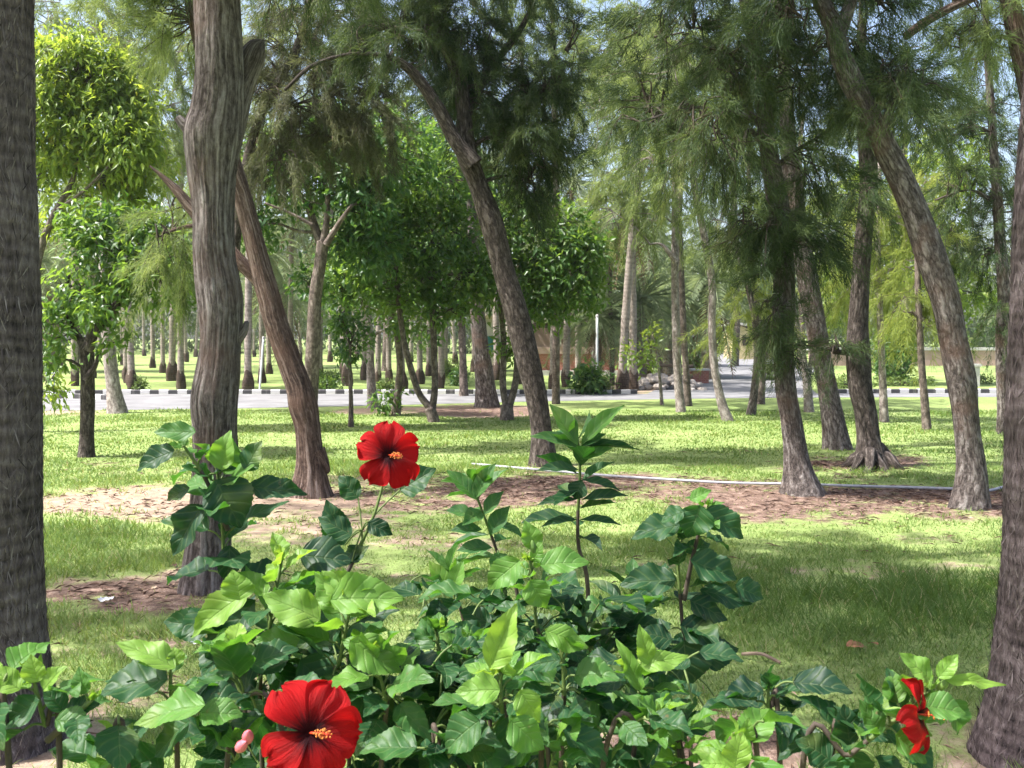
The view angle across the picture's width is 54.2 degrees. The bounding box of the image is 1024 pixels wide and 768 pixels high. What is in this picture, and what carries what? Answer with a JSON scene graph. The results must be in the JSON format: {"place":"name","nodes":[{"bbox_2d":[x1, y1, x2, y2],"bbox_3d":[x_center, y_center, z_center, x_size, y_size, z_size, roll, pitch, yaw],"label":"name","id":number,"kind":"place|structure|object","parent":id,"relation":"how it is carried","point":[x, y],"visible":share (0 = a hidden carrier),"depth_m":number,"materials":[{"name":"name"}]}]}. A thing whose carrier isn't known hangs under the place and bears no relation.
{"place":"outdoors","nodes":[
{"label":"outdoors","id":0,"kind":"place"},
{"bbox_2d":[485,316,504,364],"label":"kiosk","id":1,"kind":"object","parent":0,"point":[489,331],"visible":0.17,"depth_m":43.93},
{"bbox_2d":[0,339,1003,767],"bbox_3d":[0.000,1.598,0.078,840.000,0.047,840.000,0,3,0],"label":"ground","id":2,"kind":"structure","parent":0,"point":[386,553],"depth_m":9.15,"materials":[{"name":"plant"}]},
{"bbox_2d":[0,0,66,765],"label":"palm tree","id":3,"kind":"object","parent":2,"relation":"on","point":[23,608],"visible":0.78,"depth_m":3.77,"materials":[{"name":"brown plant"}]},
{"bbox_2d":[0,642,112,767],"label":"hibiscus shrub","id":4,"kind":"object","parent":2,"relation":"on","point":[72,721],"visible":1,"depth_m":1.12,"materials":[{"name":"green plant"}]},
{"bbox_2d":[41,245,71,377],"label":"palm tree","id":5,"kind":"object","parent":2,"relation":"on","point":[47,264],"visible":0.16,"depth_m":36.89,"materials":[{"name":"green plant"}]},
{"bbox_2d":[38,161,111,385],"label":"palm tree","id":6,"kind":"object","parent":2,"relation":"on","point":[75,376],"visible":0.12,"depth_m":31.21,"materials":[{"name":"green plant"}]},
{"bbox_2d":[41,210,112,377],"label":"palm tree","id":7,"kind":"object","parent":2,"relation":"on","point":[52,251],"visible":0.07,"depth_m":36.83,"materials":[{"name":"green plant"}]},
{"bbox_2d":[41,236,122,372],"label":"palm tree","id":8,"kind":"object","parent":2,"relation":"on","point":[55,300],"visible":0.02,"depth_m":42.82,"materials":[{"name":"green plant"}]},
{"bbox_2d":[34,15,185,419],"bbox_3d":[-6.889,-2.521,16.422,3.041,6.987,2.207,0,3,0],"label":"broadleaf tree","id":9,"kind":"object","parent":2,"relation":"on","point":[90,113],"visible":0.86,"depth_m":16.00,"materials":[{"name":"green plant"}]},
{"bbox_2d":[35,0,186,368],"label":"casuarina tree","id":10,"kind":"object","parent":2,"relation":"on","point":[77,76],"visible":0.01,"depth_m":43.17,"materials":[{"name":"green plant"}]},
{"bbox_2d":[39,108,187,389],"bbox_3d":[-11.102,-3.922,28.313,3.961,8.465,3.849,0,3,-5],"label":"palm tree","id":11,"kind":"object","parent":2,"relation":"on","point":[130,379],"visible":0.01,"depth_m":28.00,"materials":[{"name":"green plant"}]},
{"bbox_2d":[34,0,194,413],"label":"casuarina tree","id":12,"kind":"object","parent":2,"relation":"on","point":[115,402],"visible":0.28,"depth_m":20.24,"materials":[{"name":"green plant"}]},
{"bbox_2d":[39,189,196,457],"bbox_3d":[-5.084,-0.742,13.169,2.650,3.635,1.749,0,3,0],"label":"broadleaf tree","id":13,"kind":"object","parent":2,"relation":"on","point":[98,237],"visible":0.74,"depth_m":12.92,"materials":[{"name":"green plant"}]},
{"bbox_2d":[132,290,159,355],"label":"palm tree","id":14,"kind":"object","parent":2,"relation":"on","point":[143,334],"visible":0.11,"depth_m":76.10,"materials":[{"name":"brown plant"}]},
{"bbox_2d":[147,280,165,372],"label":"palm tree","id":15,"kind":"object","parent":2,"relation":"on","point":[162,367],"visible":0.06,"depth_m":42.04,"materials":[{"name":"brown plant"}]},
{"bbox_2d":[48,639,265,767],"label":"hibiscus shrub","id":16,"kind":"object","parent":2,"relation":"on","point":[118,743],"visible":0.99,"depth_m":1.19,"materials":[{"name":"green plant"}]},
{"bbox_2d":[143,92,189,380],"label":"palm tree","id":17,"kind":"object","parent":2,"relation":"on","point":[171,372],"visible":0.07,"depth_m":34.61,"materials":[{"name":"green plant"}]},
{"bbox_2d":[149,228,186,367],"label":"palm tree","id":18,"kind":"object","parent":2,"relation":"on","point":[152,363],"visible":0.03,"depth_m":48.42,"materials":[{"name":"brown plant"}]},
{"bbox_2d":[146,192,241,388],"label":"palm tree","id":19,"kind":"object","parent":2,"relation":"on","point":[180,380],"visible":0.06,"depth_m":29.54,"materials":[{"name":"plant"}]},
{"bbox_2d":[66,0,333,498],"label":"casuarina tree","id":20,"kind":"object","parent":2,"relation":"on","point":[312,465],"visible":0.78,"depth_m":9.87,"materials":[{"name":"brown plant"}]},
{"bbox_2d":[123,0,342,214],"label":"casuarina tree","id":21,"kind":"object","parent":2,"relation":"on","point":[181,58],"visible":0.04,"depth_m":39.20,"materials":[{"name":"green plant"}]},
{"bbox_2d":[184,98,322,388],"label":"palm tree","id":22,"kind":"object","parent":2,"relation":"on","point":[248,381],"visible":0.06,"depth_m":27.79,"materials":[{"name":"plant"}]},
{"bbox_2d":[239,211,308,382],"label":"palm tree","id":23,"kind":"object","parent":2,"relation":"on","point":[282,261],"visible":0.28,"depth_m":33.26,"materials":[{"name":"green plant"}]},
{"bbox_2d":[240,207,314,373],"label":"palm tree","id":24,"kind":"object","parent":2,"relation":"on","point":[269,369],"visible":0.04,"depth_m":40.95,"materials":[{"name":"green plant"}]},
{"bbox_2d":[242,191,329,333],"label":"palm tree","id":25,"kind":"object","parent":2,"relation":"on","point":[291,234],"visible":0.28,"depth_m":35.25,"materials":[{"name":"green plant"}]},
{"bbox_2d":[239,261,339,365],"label":"palm tree","id":26,"kind":"object","parent":2,"relation":"on","point":[296,314],"visible":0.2,"depth_m":47.84,"materials":[{"name":"green plant"}]},
{"bbox_2d":[169,0,417,595],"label":"casuarina tree","id":27,"kind":"object","parent":2,"relation":"on","point":[227,73],"visible":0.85,"depth_m":6.04,"materials":[{"name":"grey plant"}]},
{"bbox_2d":[282,208,323,372],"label":"palm tree","id":28,"kind":"object","parent":2,"relation":"on","point":[321,341],"visible":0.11,"depth_m":37.10,"materials":[{"name":"green plant"}]},
{"bbox_2d":[137,420,486,767],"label":"hibiscus shrub","id":29,"kind":"object","parent":2,"relation":"on","point":[319,706],"visible":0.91,"depth_m":1.44,"materials":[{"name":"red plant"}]},
{"bbox_2d":[269,87,357,385],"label":"palm tree","id":30,"kind":"object","parent":2,"relation":"on","point":[344,374],"visible":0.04,"depth_m":31.24,"materials":[{"name":"green plant"}]},
{"bbox_2d":[235,0,425,447],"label":"casuarina tree","id":31,"kind":"object","parent":2,"relation":"on","point":[350,126],"visible":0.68,"depth_m":13.28,"materials":[{"name":"green plant"}]},
{"bbox_2d":[318,372,343,388],"bbox_3d":[-5.304,0.038,28.597,1.047,0.772,0.892,0,3,0],"label":"bush","id":32,"kind":"object","parent":2,"relation":"on","point":[324,383],"visible":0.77,"depth_m":28.50,"materials":[{"name":"green plant"}]},
{"bbox_2d":[43,389,636,393],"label":"kerb","id":33,"kind":"structure","parent":2,"relation":"on","point":[408,391],"depth_m":27.10,"materials":[{"name":"concrete"}]},
{"bbox_2d":[240,93,445,401],"bbox_3d":[-3.033,-2.024,16.832,3.898,5.894,1.963,0,3,0],"label":"broadleaf tree","id":34,"kind":"object","parent":2,"relation":"on","point":[360,239],"visible":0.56,"depth_m":16.48,"materials":[{"name":"green plant"}]},
{"bbox_2d":[242,0,453,370],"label":"casuarina tree","id":35,"kind":"object","parent":2,"relation":"on","point":[383,367],"visible":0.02,"depth_m":44.26,"materials":[{"name":"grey plant"}]},
{"bbox_2d":[321,294,379,426],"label":"broadleaf tree","id":36,"kind":"object","parent":2,"relation":"on","point":[345,353],"visible":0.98,"depth_m":17.32,"materials":[{"name":"green plant"}]},
{"bbox_2d":[304,215,406,379],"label":"palm tree","id":37,"kind":"object","parent":2,"relation":"on","point":[363,372],"visible":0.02,"depth_m":35.42,"materials":[{"name":"plant"}]},
{"bbox_2d":[335,219,381,381],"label":"palm tree","id":38,"kind":"object","parent":2,"relation":"on","point":[378,356],"visible":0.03,"depth_m":32.57,"materials":[{"name":"brown plant"}]},
{"bbox_2d":[304,217,429,416],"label":"broadleaf tree","id":39,"kind":"object","parent":2,"relation":"on","point":[395,395],"visible":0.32,"depth_m":19.62,"materials":[{"name":"green plant"}]},
{"bbox_2d":[320,215,444,407],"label":"broadleaf tree","id":40,"kind":"object","parent":2,"relation":"on","point":[371,385],"visible":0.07,"depth_m":21.82,"materials":[{"name":"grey plant"}]},
{"bbox_2d":[375,244,412,381],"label":"palm tree","id":41,"kind":"object","parent":2,"relation":"on","point":[388,373],"visible":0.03,"depth_m":33.96,"materials":[{"name":"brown plant"}]},
{"bbox_2d":[331,117,495,422],"bbox_3d":[-1.742,-1.990,18.306,3.142,5.632,2.202,0,3,0],"label":"broadleaf tree","id":42,"kind":"object","parent":2,"relation":"on","point":[425,266],"visible":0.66,"depth_m":18.05,"materials":[{"name":"green plant"}]},
{"bbox_2d":[401,228,437,383],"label":"palm tree","id":43,"kind":"object","parent":2,"relation":"on","point":[420,374],"visible":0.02,"depth_m":32.56,"materials":[{"name":"brown plant"}]},
{"bbox_2d":[403,265,454,375],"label":"palm tree","id":44,"kind":"object","parent":2,"relation":"on","point":[428,370],"visible":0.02,"depth_m":38.93,"materials":[{"name":"plant"}]},
{"bbox_2d":[383,116,503,395],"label":"broadleaf tree","id":45,"kind":"object","parent":2,"relation":"on","point":[463,385],"visible":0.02,"depth_m":26.13,"materials":[{"name":"plant"}]},
{"bbox_2d":[411,157,494,387],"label":"palm tree","id":46,"kind":"object","parent":2,"relation":"on","point":[441,374],"visible":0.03,"depth_m":30.10,"materials":[{"name":"brown plant"}]},
{"bbox_2d":[284,0,626,466],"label":"casuarina tree","id":47,"kind":"object","parent":2,"relation":"on","point":[461,93],"visible":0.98,"depth_m":11.99,"materials":[{"name":"green plant"}]},
{"bbox_2d":[445,366,473,385],"bbox_3d":[-1.675,-0.189,31.418,0.990,0.912,0.912,0,3,0],"label":"bush","id":48,"kind":"object","parent":2,"relation":"on","point":[456,373],"visible":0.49,"depth_m":31.32,"materials":[{"name":"green plant"}]},
{"bbox_2d":[385,1,564,407],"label":"casuarina tree","id":49,"kind":"object","parent":2,"relation":"on","point":[486,395],"visible":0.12,"depth_m":22.03,"materials":[{"name":"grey plant"}]},
{"bbox_2d":[478,140,533,379],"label":"palm tree","id":50,"kind":"object","parent":2,"relation":"on","point":[496,368],"visible":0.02,"depth_m":35.49,"materials":[{"name":"brown plant"}]},
{"bbox_2d":[417,0,603,290],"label":"casuarina tree","id":51,"kind":"object","parent":2,"relation":"on","point":[595,6],"visible":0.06,"depth_m":48.15,"materials":[{"name":"green plant"}]},
{"bbox_2d":[43,448,1002,767],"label":"fallen needles","id":52,"kind":"object","parent":2,"relation":"on","point":[549,478],"visible":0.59,"depth_m":9.59,"materials":[{"name":"plant"}]},
{"bbox_2d":[39,215,1011,353],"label":"wood","id":53,"kind":"object","parent":2,"relation":"on","point":[192,343],"visible":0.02,"depth_m":88.92,"materials":[{"name":"green plant"}]},
{"bbox_2d":[418,404,643,753],"bbox_3d":[0.046,0.799,2.215,0.524,1.525,0.276,0,3,0],"label":"leafy shrub","id":54,"kind":"object","parent":2,"relation":"on","point":[473,483],"visible":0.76,"depth_m":2.15,"materials":[{"name":"green plant"}]},
{"bbox_2d":[445,181,619,420],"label":"broadleaf tree","id":55,"kind":"object","parent":2,"relation":"on","point":[546,276],"visible":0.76,"depth_m":18.45,"materials":[{"name":"green plant"}]},
{"bbox_2d":[471,0,602,403],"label":"casuarina tree","id":56,"kind":"object","parent":2,"relation":"on","point":[555,369],"visible":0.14,"depth_m":23.10,"materials":[{"name":"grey plant"}]},
{"bbox_2d":[358,520,743,767],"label":"hibiscus shrub","id":57,"kind":"object","parent":2,"relation":"on","point":[526,690],"visible":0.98,"depth_m":1.34,"materials":[{"name":"green plant"}]},
{"bbox_2d":[512,186,608,388],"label":"palm tree","id":58,"kind":"object","parent":2,"relation":"on","point":[550,376],"visible":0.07,"depth_m":29.53,"materials":[{"name":"green plant"}]},
{"bbox_2d":[516,150,626,386],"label":"palm tree","id":59,"kind":"object","parent":2,"relation":"on","point":[565,372],"visible":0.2,"depth_m":30.61,"materials":[{"name":"green plant"}]},
{"bbox_2d":[533,320,619,375],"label":"brick pavilion","id":60,"kind":"structure","parent":2,"relation":"on","point":[542,341],"depth_m":39.61,"materials":[{"name":"brick"}]},
{"bbox_2d":[564,351,619,394],"bbox_3d":[2.038,-0.064,27.160,1.490,1.721,1.427,2,3,31],"label":"bush","id":61,"kind":"object","parent":2,"relation":"on","point":[585,377],"visible":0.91,"depth_m":26.90,"materials":[{"name":"green plant"}]},
{"bbox_2d":[544,285,653,379],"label":"palm tree","id":62,"kind":"object","parent":2,"relation":"on","point":[584,327],"visible":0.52,"depth_m":31.53,"materials":[{"name":"green plant"}]},
{"bbox_2d":[580,200,665,384],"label":"palm tree","id":63,"kind":"object","parent":2,"relation":"on","point":[610,292],"visible":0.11,"depth_m":31.82,"materials":[{"name":"plant"}]},
{"bbox_2d":[567,0,700,274],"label":"casuarina tree","id":64,"kind":"object","parent":2,"relation":"on","point":[668,234],"visible":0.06,"depth_m":44.82,"materials":[{"name":"green plant"}]},
{"bbox_2d":[564,169,705,390],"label":"palm tree","id":65,"kind":"object","parent":2,"relation":"on","point":[633,378],"visible":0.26,"depth_m":28.62,"materials":[{"name":"green plant"}]},
{"bbox_2d":[610,319,669,404],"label":"broadleaf tree","id":66,"kind":"object","parent":2,"relation":"on","point":[647,355],"visible":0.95,"depth_m":22.63,"materials":[{"name":"green plant"}]},
{"bbox_2d":[580,259,702,381],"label":"palm tree","id":67,"kind":"object","parent":2,"relation":"on","point":[646,309],"visible":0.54,"depth_m":32.18,"materials":[{"name":"green plant"}]},
{"bbox_2d":[524,0,763,405],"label":"casuarina tree","id":68,"kind":"object","parent":2,"relation":"on","point":[685,367],"visible":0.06,"depth_m":22.43,"materials":[{"name":"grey plant"}]},
{"bbox_2d":[569,33,718,388],"bbox_3d":[3.541,-4.412,27.163,4.484,9.582,4.357,0,3,-5],"label":"palm tree","id":69,"kind":"object","parent":2,"relation":"on","point":[622,379],"visible":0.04,"depth_m":27.56,"materials":[{"name":"plant"}]},
{"bbox_2d":[558,0,738,411],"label":"casuarina tree","id":70,"kind":"object","parent":2,"relation":"on","point":[673,254],"visible":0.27,"depth_m":20.51,"materials":[{"name":"green plant"}]},
{"bbox_2d":[614,224,686,373],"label":"palm tree","id":71,"kind":"object","parent":2,"relation":"on","point":[649,266],"visible":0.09,"depth_m":38.57,"materials":[{"name":"green plant"}]},
{"bbox_2d":[603,266,727,373],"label":"palm tree","id":72,"kind":"object","parent":2,"relation":"on","point":[692,309],"visible":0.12,"depth_m":36.72,"materials":[{"name":"green plant"}]},
{"bbox_2d":[638,373,706,389],"bbox_3d":[4.601,-0.044,29.931,2.264,0.569,2.389,0,3,0],"label":"rubble mound","id":73,"kind":"object","parent":2,"relation":"on","point":[650,381],"visible":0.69,"depth_m":29.20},
{"bbox_2d":[588,21,764,420],"bbox_3d":[3.057,-2.858,18.444,3.403,7.359,2.977,0,3,0],"label":"casuarina tree","id":74,"kind":"object","parent":2,"relation":"on","point":[724,410],"visible":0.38,"depth_m":18.39,"materials":[{"name":"green plant"}]},
{"bbox_2d":[620,487,762,767],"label":"hibiscus shrub","id":75,"kind":"object","parent":2,"relation":"on","point":[699,629],"visible":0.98,"depth_m":1.68,"materials":[{"name":"green plant"}]},
{"bbox_2d":[648,233,769,378],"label":"palm tree","id":76,"kind":"object","parent":2,"relation":"on","point":[695,284],"visible":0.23,"depth_m":35.67,"materials":[{"name":"green plant"}]},
{"bbox_2d":[568,0,889,497],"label":"casuarina tree","id":77,"kind":"object","parent":2,"relation":"on","point":[785,232],"visible":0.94,"depth_m":9.80,"materials":[{"name":"green plant"}]},
{"bbox_2d":[471,463,1002,491],"bbox_3d":[2.447,1.028,11.017,6.228,0.046,0.892,1,3,13],"label":"garden hose","id":78,"kind":"object","parent":2,"relation":"on","point":[779,483],"visible":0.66,"depth_m":10.58,"materials":[{"name":"plastic"}]},
{"bbox_2d":[677,180,807,414],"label":"casuarina tree","id":79,"kind":"object","parent":2,"relation":"on","point":[752,323],"visible":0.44,"depth_m":19.90,"materials":[{"name":"green plant"}]},
{"bbox_2d":[687,74,805,403],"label":"casuarina tree","id":80,"kind":"object","parent":2,"relation":"on","point":[761,398],"visible":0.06,"depth_m":23.12,"materials":[{"name":"green plant"}]},
{"bbox_2d":[673,0,837,365],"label":"casuarina tree","id":81,"kind":"object","parent":2,"relation":"on","point":[737,329],"visible":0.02,"depth_m":51.44,"materials":[{"name":"green plant"}]},
{"bbox_2d":[687,0,857,450],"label":"casuarina tree","id":82,"kind":"object","parent":2,"relation":"on","point":[835,434],"visible":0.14,"depth_m":13.87,"materials":[{"name":"plant"}]},
{"bbox_2d":[613,0,992,510],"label":"casuarina tree","id":83,"kind":"object","parent":2,"relation":"on","point":[867,99],"visible":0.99,"depth_m":9.12,"materials":[{"name":"grey plant"}]},
{"bbox_2d":[760,86,854,363],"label":"casuarina tree","id":84,"kind":"object","parent":2,"relation":"on","point":[802,326],"visible":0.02,"depth_m":48.26,"materials":[{"name":"green plant"}]},
{"bbox_2d":[650,653,1005,767],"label":"hibiscus shrub","id":85,"kind":"object","parent":2,"relation":"on","point":[755,723],"visible":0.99,"depth_m":1.22,"materials":[{"name":"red plant"}]},
{"bbox_2d":[795,198,890,411],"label":"casuarina tree","id":86,"kind":"object","parent":2,"relation":"on","point":[808,403],"visible":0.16,"depth_m":20.71,"materials":[{"name":"green plant"}]},
{"bbox_2d":[772,0,981,473],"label":"casuarina tree","id":87,"kind":"object","parent":2,"relation":"on","point":[872,450],"visible":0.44,"depth_m":11.94,"materials":[{"name":"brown plant"}]},
{"bbox_2d":[870,311,917,380],"bbox_3d":[13.547,-1.123,35.547,1.800,3.098,2.458,-1,3,-26],"label":"bush","id":88,"kind":"object","parent":2,"relation":"on","point":[905,364],"visible":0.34,"depth_m":35.06,"materials":[{"name":"green plant"}]},
{"bbox_2d":[820,157,968,421],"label":"casuarina tree","id":89,"kind":"object","parent":2,"relation":"on","point":[879,273],"visible":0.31,"depth_m":18.27,"materials":[{"name":"green plant"}]},
{"bbox_2d":[806,347,994,365],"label":"boundary wall","id":90,"kind":"structure","parent":2,"relation":"on","point":[929,356],"depth_m":52.00,"materials":[{"name":"paint"}]},
{"bbox_2d":[800,118,1003,331],"bbox_3d":[12.358,-4.227,31.843,6.776,8.880,3.646,0,3,-8],"label":"broadleaf tree","id":91,"kind":"object","parent":2,"relation":"on","point":[981,298],"visible":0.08,"depth_m":31.44,"materials":[{"name":"green plant"}]},
{"bbox_2d":[873,373,937,386],"bbox_3d":[12.311,-0.044,31.396,2.064,0.722,1.284,0,3,0],"label":"hedge","id":92,"kind":"object","parent":2,"relation":"on","point":[899,382],"visible":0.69,"depth_m":31.28,"materials":[{"name":"green plant"}]},
{"bbox_2d":[812,9,1016,329],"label":"casuarina tree","id":93,"kind":"object","parent":2,"relation":"on","point":[986,231],"visible":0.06,"depth_m":43.04,"materials":[{"name":"green plant"}]},
{"bbox_2d":[838,389,995,392],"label":"kerb","id":94,"kind":"structure","parent":2,"relation":"on","point":[918,391],"depth_m":27.45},
{"bbox_2d":[869,215,992,429],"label":"casuarina tree","id":95,"kind":"object","parent":2,"relation":"on","point":[919,314],"visible":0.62,"depth_m":16.78,"materials":[{"name":"green plant"}]},
{"bbox_2d":[852,0,1023,104],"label":"casuarina tree","id":96,"kind":"object","parent":2,"relation":"on","point":[1011,12],"visible":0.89,"depth_m":11.57,"materials":[{"name":"green plant"}]},
{"bbox_2d":[895,0,1020,434],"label":"casuarina tree","id":97,"kind":"object","parent":2,"relation":"on","point":[994,200],"visible":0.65,"depth_m":15.98,"materials":[{"name":"green plant"}]},
{"bbox_2d":[966,315,994,346],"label":"bush","id":98,"kind":"object","parent":2,"relation":"on","point":[984,342],"visible":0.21,"depth_m":93.57,"materials":[{"name":"green plant"}]},
{"bbox_2d":[962,11,1023,767],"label":"palm tree","id":99,"kind":"object","parent":2,"relation":"on","point":[996,736],"visible":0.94,"depth_m":3.69,"materials":[{"name":"brown plant"}]},
{"bbox_2d":[0,407,1022,767],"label":"grass","id":100,"kind":"structure","parent":0,"point":[928,595],"depth_m":7.19,"materials":[{"name":"plant"}]},
{"bbox_2d":[43,393,996,410],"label":"road","id":101,"kind":"structure","parent":0,"point":[146,401],"depth_m":25.13,"materials":[{"name":"asphalt"}]},
{"bbox_2d":[34,0,1023,338],"label":"sky","id":102,"kind":"structure","parent":0,"point":[646,2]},
{"bbox_2d":[648,353,816,393],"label":"side road","id":103,"kind":"structure","parent":0,"point":[740,383],"depth_m":33.51,"materials":[{"name":"asphalt"}]},
{"bbox_2d":[689,368,710,382],"bbox_3d":[6.225,-0.269,33.277,0.650,0.480,0.600,0,3,0],"label":"brick planter","id":104,"kind":"object","parent":103,"relation":"on","point":[704,376],"visible":0.71,"depth_m":33.03,"materials":[{"name":"brick"}]},
{"bbox_2d":[724,323,772,358],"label":"gatehouse","id":105,"kind":"object","parent":103,"relation":"on","point":[742,332],"visible":0.12,"depth_m":65.96,"materials":[{"name":"paint"}]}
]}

